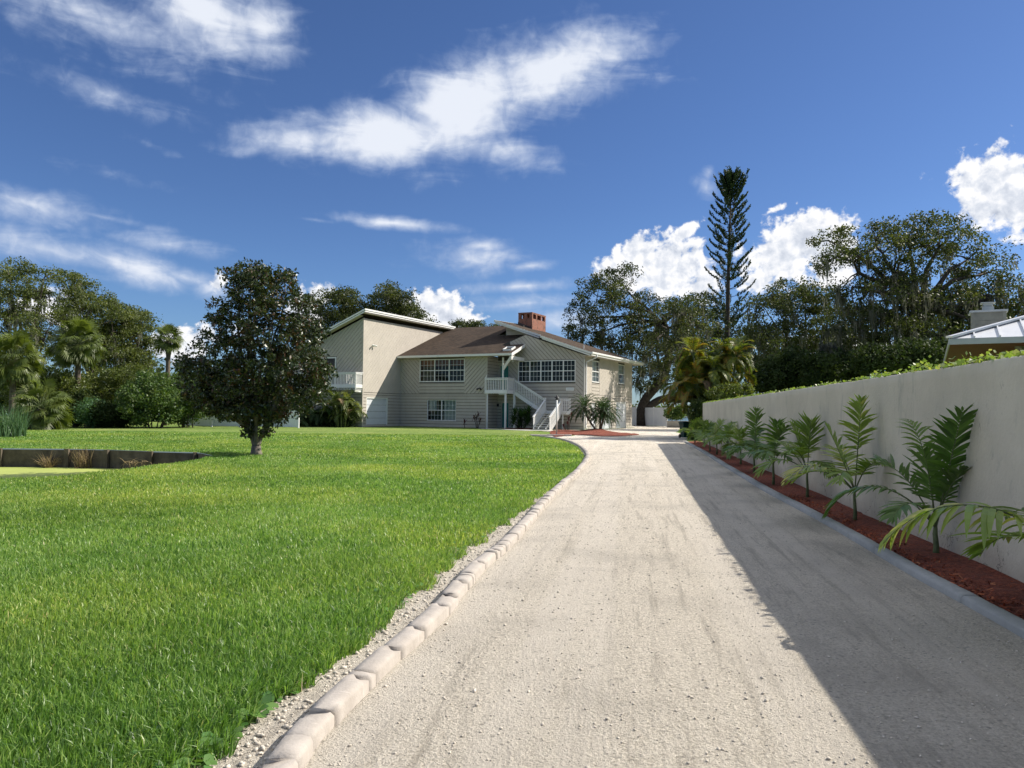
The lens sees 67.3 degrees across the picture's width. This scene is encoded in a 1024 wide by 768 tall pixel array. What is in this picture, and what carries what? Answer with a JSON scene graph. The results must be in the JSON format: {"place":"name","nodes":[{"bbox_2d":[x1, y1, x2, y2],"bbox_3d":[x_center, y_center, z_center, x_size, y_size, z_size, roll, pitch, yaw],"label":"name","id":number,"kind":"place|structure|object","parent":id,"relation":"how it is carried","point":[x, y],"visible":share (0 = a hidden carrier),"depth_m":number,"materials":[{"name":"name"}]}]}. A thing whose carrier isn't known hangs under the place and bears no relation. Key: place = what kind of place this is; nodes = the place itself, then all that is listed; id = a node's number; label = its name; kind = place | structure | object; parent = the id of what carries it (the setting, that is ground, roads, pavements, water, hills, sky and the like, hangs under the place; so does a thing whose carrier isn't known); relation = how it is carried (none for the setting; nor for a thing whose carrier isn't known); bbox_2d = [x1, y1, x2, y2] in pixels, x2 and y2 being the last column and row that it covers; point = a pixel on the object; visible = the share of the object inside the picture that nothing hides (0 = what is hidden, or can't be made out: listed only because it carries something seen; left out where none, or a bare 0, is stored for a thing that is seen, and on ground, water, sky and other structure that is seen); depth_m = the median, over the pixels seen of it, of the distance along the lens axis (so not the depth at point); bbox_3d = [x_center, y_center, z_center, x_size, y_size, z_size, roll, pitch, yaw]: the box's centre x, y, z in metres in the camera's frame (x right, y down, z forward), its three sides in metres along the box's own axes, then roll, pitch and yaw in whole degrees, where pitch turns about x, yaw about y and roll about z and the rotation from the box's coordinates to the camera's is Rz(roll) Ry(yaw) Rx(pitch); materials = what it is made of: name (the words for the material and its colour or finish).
{"place":"outdoors","nodes":[
{"label":"outdoors","id":0,"kind":"place"},
{"bbox_2d":[0,467,118,479],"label":"pond water","id":1,"kind":"structure","parent":0,"point":[14,472],"depth_m":25.76,"materials":[{"name":"liquid"}]},
{"bbox_2d":[6,413,687,420],"bbox_3d":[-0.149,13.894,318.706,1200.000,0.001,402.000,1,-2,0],"label":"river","id":2,"kind":"structure","parent":0,"point":[685,419],"depth_m":268.00,"materials":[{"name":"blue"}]},
{"bbox_2d":[0,417,702,767],"bbox_3d":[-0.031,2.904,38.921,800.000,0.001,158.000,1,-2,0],"label":"lawn ground","id":3,"kind":"structure","parent":0,"point":[398,430],"depth_m":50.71,"materials":[{"name":"plant"}]},
{"bbox_2d":[0,404,35,436],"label":"reed clump","id":4,"kind":"object","parent":3,"relation":"on","point":[11,427],"visible":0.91,"depth_m":37.70,"materials":[{"name":"green plant"}]},
{"bbox_2d":[0,327,47,413],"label":"cabbage palm","id":5,"kind":"object","parent":3,"relation":"on","point":[14,368],"visible":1,"depth_m":53.69,"materials":[{"name":"green plant"}]},
{"bbox_2d":[8,376,74,429],"bbox_3d":[-31.306,1.631,51.012,4.099,4.342,4.250,1,-2,0],"label":"cabbage palm","id":6,"kind":"object","parent":3,"relation":"on","point":[57,417],"visible":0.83,"depth_m":50.51,"materials":[{"name":"green plant"}]},
{"bbox_2d":[0,256,83,415],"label":"live oak","id":7,"kind":"object","parent":3,"relation":"on","point":[30,319],"visible":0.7,"depth_m":64.16,"materials":[{"name":"green plant"}]},
{"bbox_2d":[0,367,91,426],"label":"shrub","id":8,"kind":"object","parent":3,"relation":"on","point":[63,382],"visible":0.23,"depth_m":57.09,"materials":[{"name":"green plant"}]},
{"bbox_2d":[44,316,105,426],"bbox_3d":[-32.848,-0.892,58.020,4.103,8.674,4.505,1,-2,0],"label":"cabbage palm","id":9,"kind":"object","parent":3,"relation":"on","point":[77,355],"visible":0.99,"depth_m":57.37,"materials":[{"name":"green plant"}]},
{"bbox_2d":[70,397,105,427],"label":"shrub","id":10,"kind":"object","parent":3,"relation":"on","point":[82,409],"visible":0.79,"depth_m":54.76,"materials":[{"name":"green plant"}]},
{"bbox_2d":[37,268,141,388],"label":"live oak","id":11,"kind":"object","parent":3,"relation":"on","point":[91,308],"visible":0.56,"depth_m":69.44,"materials":[{"name":"green plant"}]},
{"bbox_2d":[64,388,135,427],"bbox_3d":[-30.620,1.956,57.301,5.375,3.310,5.152,1,-2,0],"label":"shrub","id":12,"kind":"object","parent":3,"relation":"on","point":[107,415],"visible":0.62,"depth_m":56.38,"materials":[{"name":"green plant"}]},
{"bbox_2d":[0,448,209,468],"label":"retaining wall","id":13,"kind":"structure","parent":3,"relation":"on","point":[106,459],"depth_m":27.40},
{"bbox_2d":[32,450,62,467],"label":"dry grass tuft","id":14,"kind":"object","parent":13,"relation":"attached to","point":[48,463],"visible":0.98,"depth_m":27.29,"materials":[{"name":"beige plant"}]},
{"bbox_2d":[65,444,96,467],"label":"dry grass tuft","id":15,"kind":"object","parent":13,"relation":"attached to","point":[79,463],"visible":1,"depth_m":27.26,"materials":[{"name":"beige plant"}]},
{"bbox_2d":[120,458,151,466],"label":"dry grass tuft","id":16,"kind":"object","parent":13,"relation":"attached to","point":[130,461],"visible":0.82,"depth_m":26.39,"materials":[{"name":"brown plant"}]},
{"bbox_2d":[89,304,163,385],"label":"live oak","id":17,"kind":"object","parent":3,"relation":"on","point":[136,350],"visible":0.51,"depth_m":73.27,"materials":[{"name":"green plant"}]},
{"bbox_2d":[81,362,171,404],"bbox_3d":[-31.786,1.002,62.836,8.572,5.851,5.957,1,-2,0],"label":"shrub","id":18,"kind":"object","parent":3,"relation":"on","point":[110,377],"visible":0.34,"depth_m":62.18,"materials":[{"name":"green plant"}]},
{"bbox_2d":[113,367,187,427],"bbox_3d":[-26.687,1.056,57.059,4.879,4.646,5.436,1,-2,0],"label":"shrub","id":19,"kind":"object","parent":3,"relation":"on","point":[149,393],"visible":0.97,"depth_m":56.18,"materials":[{"name":"green plant"}]},
{"bbox_2d":[151,323,183,425],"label":"cabbage palm","id":20,"kind":"object","parent":3,"relation":"on","point":[169,344],"visible":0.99,"depth_m":65.82,"materials":[{"name":"green plant"}]},
{"bbox_2d":[156,370,209,427],"bbox_3d":[-24.768,1.170,59.828,5.982,4.602,5.028,0,-2,21],"label":"shrub","id":21,"kind":"object","parent":3,"relation":"on","point":[189,414],"visible":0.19,"depth_m":59.39,"materials":[{"name":"green plant"}]},
{"bbox_2d":[0,332,382,420],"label":"woods","id":22,"kind":"object","parent":3,"relation":"on","point":[82,370],"visible":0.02,"depth_m":85.84,"materials":[{"name":"plant"}]},
{"bbox_2d":[185,410,298,427],"bbox_3d":[-22.094,2.677,62.738,10.100,1.700,0.351,0,-2,9],"label":"vinyl fence","id":23,"kind":"object","parent":3,"relation":"on","point":[210,422],"visible":0.15,"depth_m":62.96,"materials":[{"name":"white plastic"}]},
{"bbox_2d":[171,257,338,454],"bbox_3d":[-8.524,-0.861,25.294,5.383,6.562,3.855,1,-2,0],"label":"magnolia tree","id":24,"kind":"object","parent":3,"relation":"on","point":[214,391],"visible":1,"depth_m":24.71,"materials":[{"name":"green plant"}]},
{"bbox_2d":[299,405,333,426],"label":"bush","id":25,"kind":"object","parent":3,"relation":"on","point":[304,420],"visible":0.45,"depth_m":67.33,"materials":[{"name":"green plant"}]},
{"bbox_2d":[299,407,361,426],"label":"bush","id":26,"kind":"object","parent":3,"relation":"on","point":[354,416],"visible":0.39,"depth_m":67.32,"materials":[{"name":"green plant"}]},
{"bbox_2d":[292,285,377,338],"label":"live oak","id":27,"kind":"object","parent":3,"relation":"on","point":[345,304],"visible":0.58,"depth_m":93.90,"materials":[{"name":"green plant"}]},
{"bbox_2d":[319,389,367,426],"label":"areca palm","id":28,"kind":"object","parent":3,"relation":"on","point":[344,403],"visible":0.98,"depth_m":66.03,"materials":[{"name":"green plant"}]},
{"bbox_2d":[361,279,440,322],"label":"live oak","id":29,"kind":"object","parent":3,"relation":"on","point":[391,299],"visible":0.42,"depth_m":95.74,"materials":[{"name":"green plant"}]},
{"bbox_2d":[261,435,589,767],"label":"lawn kerb","id":30,"kind":"structure","parent":3,"relation":"on","point":[306,734],"depth_m":4.40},
{"bbox_2d":[265,308,643,429],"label":"house","id":31,"kind":"structure","parent":3,"relation":"on","point":[400,370],"depth_m":69.78,"materials":[{"name":"beige wood"}]},
{"bbox_2d":[316,357,336,389],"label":"window","id":32,"kind":"structure","parent":31,"relation":"in","point":[333,360],"depth_m":70.74,"materials":[{"name":"clear glass"}]},
{"bbox_2d":[366,397,387,424],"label":"garage door","id":33,"kind":"structure","parent":31,"relation":"in","point":[373,403],"depth_m":69.47,"materials":[{"name":"white metal"}]},
{"bbox_2d":[427,400,455,420],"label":"window","id":34,"kind":"structure","parent":31,"relation":"in","point":[439,410],"depth_m":71.00,"materials":[{"name":"clear glass"}]},
{"bbox_2d":[419,358,464,381],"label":"window","id":35,"kind":"structure","parent":31,"relation":"in","point":[431,370],"depth_m":71.57,"materials":[{"name":"clear glass"}]},
{"bbox_2d":[499,365,508,389],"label":"door","id":36,"kind":"structure","parent":31,"relation":"in","point":[506,372],"depth_m":70.18,"materials":[{"name":"teal wood"}]},
{"bbox_2d":[501,402,508,427],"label":"door","id":37,"kind":"structure","parent":31,"relation":"in","point":[502,403],"depth_m":70.05,"materials":[{"name":"wood"}]},
{"bbox_2d":[518,360,575,381],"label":"window","id":38,"kind":"structure","parent":31,"relation":"in","point":[537,370],"depth_m":69.27,"materials":[{"name":"clear glass"}]},
{"bbox_2d":[591,402,595,428],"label":"door","id":39,"kind":"structure","parent":31,"relation":"in","point":[591,402],"depth_m":68.55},
{"bbox_2d":[592,360,598,382],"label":"window","id":40,"kind":"structure","parent":31,"relation":"in","point":[594,363],"depth_m":69.32,"materials":[{"name":"clear glass"}]},
{"bbox_2d":[601,402,609,428],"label":"garage door","id":41,"kind":"structure","parent":31,"relation":"in","point":[607,426],"depth_m":71.82,"materials":[{"name":"white metal"}]},
{"bbox_2d":[618,364,623,383],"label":"window","id":42,"kind":"structure","parent":31,"relation":"in","point":[620,367],"depth_m":75.98,"materials":[{"name":"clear glass"}]},
{"bbox_2d":[616,402,625,427],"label":"garage door","id":43,"kind":"structure","parent":31,"relation":"in","point":[622,405],"depth_m":75.78,"materials":[{"name":"white metal"}]},
{"bbox_2d":[448,318,501,327],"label":"live oak","id":44,"kind":"object","parent":3,"relation":"on","point":[462,324],"visible":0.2,"depth_m":116.81,"materials":[{"name":"green plant"}]},
{"bbox_2d":[472,413,481,427],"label":"cordyline","id":45,"kind":"object","parent":3,"relation":"on","point":[474,417],"visible":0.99,"depth_m":68.08,"materials":[{"name":"green plant"}]},
{"bbox_2d":[530,434,571,435],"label":"path kerb","id":46,"kind":"structure","parent":3,"relation":"on","point":[552,434],"depth_m":48.41,"materials":[{"name":"grey concrete"}]},
{"bbox_2d":[562,412,572,429],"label":"cordyline","id":47,"kind":"object","parent":3,"relation":"on","point":[563,424],"visible":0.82,"depth_m":65.16,"materials":[{"name":"green plant"}]},
{"bbox_2d":[561,261,718,425],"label":"live oak","id":48,"kind":"object","parent":3,"relation":"on","point":[658,334],"visible":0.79,"depth_m":88.19,"materials":[{"name":"green plant"}]},
{"bbox_2d":[663,403,686,420],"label":"bush","id":49,"kind":"object","parent":3,"relation":"on","point":[676,414],"visible":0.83,"depth_m":83.39,"materials":[{"name":"green plant"}]},
{"bbox_2d":[687,397,704,440],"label":"hedge","id":50,"kind":"object","parent":3,"relation":"on","point":[697,407],"visible":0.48,"depth_m":43.00,"materials":[{"name":"green plant"}]},
{"bbox_2d":[659,336,757,428],"bbox_3d":[11.807,0.264,46.182,5.767,6.310,5.864,0,-2,22],"label":"areca palm","id":51,"kind":"object","parent":3,"relation":"on","point":[695,377],"visible":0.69,"depth_m":45.08,"materials":[{"name":"green plant"}]},
{"bbox_2d":[669,289,773,379],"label":"live oak","id":52,"kind":"object","parent":3,"relation":"on","point":[702,295],"visible":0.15,"depth_m":98.23,"materials":[{"name":"green plant"}]},
{"bbox_2d":[703,379,755,400],"bbox_3d":[11.978,1.488,42.050,2.736,3.444,2.327,3,-3,-44],"label":"areca bush","id":53,"kind":"object","parent":3,"relation":"on","point":[731,390],"visible":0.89,"depth_m":41.57,"materials":[{"name":"green plant"}]},
{"bbox_2d":[700,165,759,376],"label":"norfolk pine","id":54,"kind":"object","parent":3,"relation":"on","point":[728,179],"visible":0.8,"depth_m":96.14,"materials":[{"name":"green plant"}]},
{"bbox_2d":[743,344,815,393],"bbox_3d":[18.068,0.507,52.041,5.793,6.278,5.800,1,-2,0],"label":"bush","id":55,"kind":"object","parent":3,"relation":"on","point":[770,374],"visible":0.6,"depth_m":50.83,"materials":[{"name":"green plant"}]},
{"bbox_2d":[734,275,870,368],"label":"live oak","id":56,"kind":"object","parent":3,"relation":"on","point":[773,334],"visible":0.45,"depth_m":69.64,"materials":[{"name":"green plant"}]},
{"bbox_2d":[787,346,871,387],"bbox_3d":[21.053,0.498,50.316,6.862,6.218,5.104,2,-2,-27],"label":"bush","id":57,"kind":"object","parent":3,"relation":"on","point":[831,367],"visible":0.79,"depth_m":48.76,"materials":[{"name":"green plant"}]},
{"bbox_2d":[688,441,1023,619],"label":"mulch bed","id":58,"kind":"object","parent":3,"relation":"on","point":[981,574],"visible":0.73,"depth_m":8.22,"materials":[{"name":"brown wood"}]},
{"bbox_2d":[678,416,703,442],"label":"young palm","id":59,"kind":"object","parent":58,"relation":"on","point":[695,425],"visible":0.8,"depth_m":38.19,"materials":[{"name":"green plant"}]},
{"bbox_2d":[686,419,708,446],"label":"young palm","id":60,"kind":"object","parent":58,"relation":"on","point":[702,423],"visible":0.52,"depth_m":33.32,"materials":[{"name":"green plant"}]},
{"bbox_2d":[688,420,716,451],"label":"young palm","id":61,"kind":"object","parent":58,"relation":"on","point":[709,425],"visible":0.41,"depth_m":29.77,"materials":[{"name":"green plant"}]},
{"bbox_2d":[693,417,724,453],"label":"young palm","id":62,"kind":"object","parent":58,"relation":"on","point":[704,435],"visible":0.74,"depth_m":27.74,"materials":[{"name":"green plant"}]},
{"bbox_2d":[702,420,737,451],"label":"young palm","id":63,"kind":"object","parent":58,"relation":"on","point":[727,428],"visible":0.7,"depth_m":25.02,"materials":[{"name":"green plant"}]},
{"bbox_2d":[711,425,748,464],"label":"young palm","id":64,"kind":"object","parent":58,"relation":"on","point":[738,432],"visible":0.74,"depth_m":22.00,"materials":[{"name":"green plant"}]},
{"bbox_2d":[720,405,771,471],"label":"young palm","id":65,"kind":"object","parent":58,"relation":"on","point":[755,432],"visible":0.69,"depth_m":19.24,"materials":[{"name":"green plant"}]},
{"bbox_2d":[727,417,799,484],"bbox_3d":[5.243,1.420,16.147,1.334,1.500,1.765,1,-2,0],"label":"young palm","id":66,"kind":"object","parent":58,"relation":"on","point":[779,430],"visible":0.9,"depth_m":15.96,"materials":[{"name":"green plant"}]},
{"bbox_2d":[750,411,836,497],"bbox_3d":[4.912,1.261,13.491,1.447,1.618,1.698,1,-2,0],"label":"young palm","id":67,"kind":"object","parent":58,"relation":"on","point":[806,442],"visible":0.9,"depth_m":13.49,"materials":[{"name":"green plant"}]},
{"bbox_2d":[779,394,890,520],"bbox_3d":[4.365,1.048,10.632,1.434,1.827,1.666,1,-2,0],"label":"young palm","id":68,"kind":"object","parent":58,"relation":"on","point":[848,474],"visible":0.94,"depth_m":10.54,"materials":[{"name":"green plant"}]},
{"bbox_2d":[822,403,977,552],"bbox_3d":[4.083,1.033,8.107,1.329,1.670,1.330,1,-2,0],"label":"young palm","id":69,"kind":"object","parent":58,"relation":"on","point":[937,484],"visible":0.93,"depth_m":7.85,"materials":[{"name":"green plant"}]},
{"bbox_2d":[878,502,1023,559],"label":"young palm","id":70,"kind":"object","parent":58,"relation":"on","point":[989,514],"visible":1,"depth_m":5.23,"materials":[{"name":"green plant"}]},
{"bbox_2d":[703,355,1023,582],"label":"boundary wall","id":71,"kind":"structure","parent":3,"relation":"on","point":[993,392],"depth_m":8.93,"materials":[{"name":"paint"}]},
{"bbox_2d":[704,349,1023,402],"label":"wall vine","id":72,"kind":"object","parent":71,"relation":"on","point":[1006,354],"depth_m":8.98,"materials":[{"name":"green plant"}]},
{"bbox_2d":[844,335,948,376],"bbox_3d":[23.332,0.230,44.835,6.902,6.404,5.454,1,-2,0],"label":"bush","id":73,"kind":"object","parent":3,"relation":"on","point":[902,354],"visible":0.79,"depth_m":43.88,"materials":[{"name":"green plant"}]},
{"bbox_2d":[805,208,1023,376],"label":"live oak","id":74,"kind":"object","parent":3,"relation":"on","point":[924,308],"visible":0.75,"depth_m":51.34,"materials":[{"name":"green plant"}]},
{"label":"shrub mulch bed","id":75,"kind":"structure","parent":3,"relation":"on","visible":0},
{"bbox_2d":[506,405,536,428],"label":"dracaena","id":76,"kind":"object","parent":75,"relation":"on","point":[525,412],"visible":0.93,"depth_m":66.40,"materials":[{"name":"green plant"}]},
{"bbox_2d":[0,0,1023,454],"label":"sky","id":77,"kind":"structure","parent":0,"point":[484,159],"materials":[{"name":"blue"}]},
{"bbox_2d":[480,428,547,430],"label":"front path","id":78,"kind":"structure","parent":0,"point":[517,429],"depth_m":64.23,"materials":[{"name":"concrete"}]},
{"bbox_2d":[191,425,1023,767],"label":"driveway","id":79,"kind":"structure","parent":0,"point":[645,457],"depth_m":4.78,"materials":[{"name":"beige gravel"}]},
{"bbox_2d":[116,525,496,767],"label":"edge weeds","id":80,"kind":"object","parent":79,"relation":"on","point":[207,760],"visible":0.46,"depth_m":3.64,"materials":[{"name":"green plant"}]},
{"bbox_2d":[166,497,541,767],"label":"verge stones","id":81,"kind":"object","parent":79,"relation":"on","point":[262,735],"visible":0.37,"depth_m":4.35,"materials":[{"name":"beige gravel"}]},
{"bbox_2d":[550,428,638,436],"bbox_3d":[5.673,3.411,54.956,6.221,0.262,18.060,1,-2,0],"label":"mulch bed","id":82,"kind":"object","parent":79,"relation":"on","point":[598,432],"visible":0.94,"depth_m":55.50,"materials":[{"name":"red wood"}]},
{"bbox_2d":[555,395,558,433],"bbox_3d":[2.956,2.056,50.854,0.340,2.620,0.340,1,-2,0],"label":"light post","id":83,"kind":"object","parent":82,"relation":"on","point":[556,397],"visible":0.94,"depth_m":50.82,"materials":[{"name":"white metal"}]},
{"bbox_2d":[565,393,603,428],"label":"date palm","id":84,"kind":"object","parent":82,"relation":"on","point":[585,404],"visible":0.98,"depth_m":60.26,"materials":[{"name":"green plant"}]},
{"bbox_2d":[584,397,621,428],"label":"date palm","id":85,"kind":"object","parent":82,"relation":"on","point":[605,415],"visible":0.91,"depth_m":60.38,"materials":[{"name":"green plant"}]},
{"bbox_2d":[632,406,636,425],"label":"vinyl fence","id":86,"kind":"object","parent":79,"relation":"on","point":[634,415],"visible":0.46,"depth_m":89.84,"materials":[{"name":"white plastic"}]},
{"bbox_2d":[645,407,667,426],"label":"vinyl fence","id":87,"kind":"object","parent":79,"relation":"on","point":[654,416],"visible":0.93,"depth_m":88.03,"materials":[{"name":"white plastic"}]},
{"bbox_2d":[667,421,679,427],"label":"wall","id":88,"kind":"structure","parent":79,"relation":"on","point":[672,424],"depth_m":81.52,"materials":[{"name":"paint"}]},
{"bbox_2d":[678,421,690,437],"bbox_3d":[10.635,2.803,47.094,0.700,1.019,0.780,1,-2,-12],"label":"rubbish bin","id":89,"kind":"object","parent":79,"relation":"on","point":[684,424],"visible":0.64,"depth_m":46.80,"materials":[{"name":"black plastic"}]},
{"bbox_2d":[685,441,1023,638],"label":"drive kerb","id":90,"kind":"structure","parent":79,"relation":"on","point":[1011,622],"depth_m":7.31,"materials":[{"name":"grey concrete"}]},
{"bbox_2d":[943,302,1023,364],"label":"neighbour house","id":91,"kind":"structure","parent":0,"point":[996,330],"depth_m":20.50,"materials":[{"name":"metal roofing"},{"name":"brown painted stucco"},{"name":"pale stone"}]},
{"label":"far shore","id":92,"kind":"structure","parent":0,"visible":0},
{"bbox_2d":[632,400,690,416],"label":"woods","id":93,"kind":"object","parent":92,"relation":"on","point":[657,406],"depth_m":532.87,"materials":[{"name":"green plant"}]}
]}

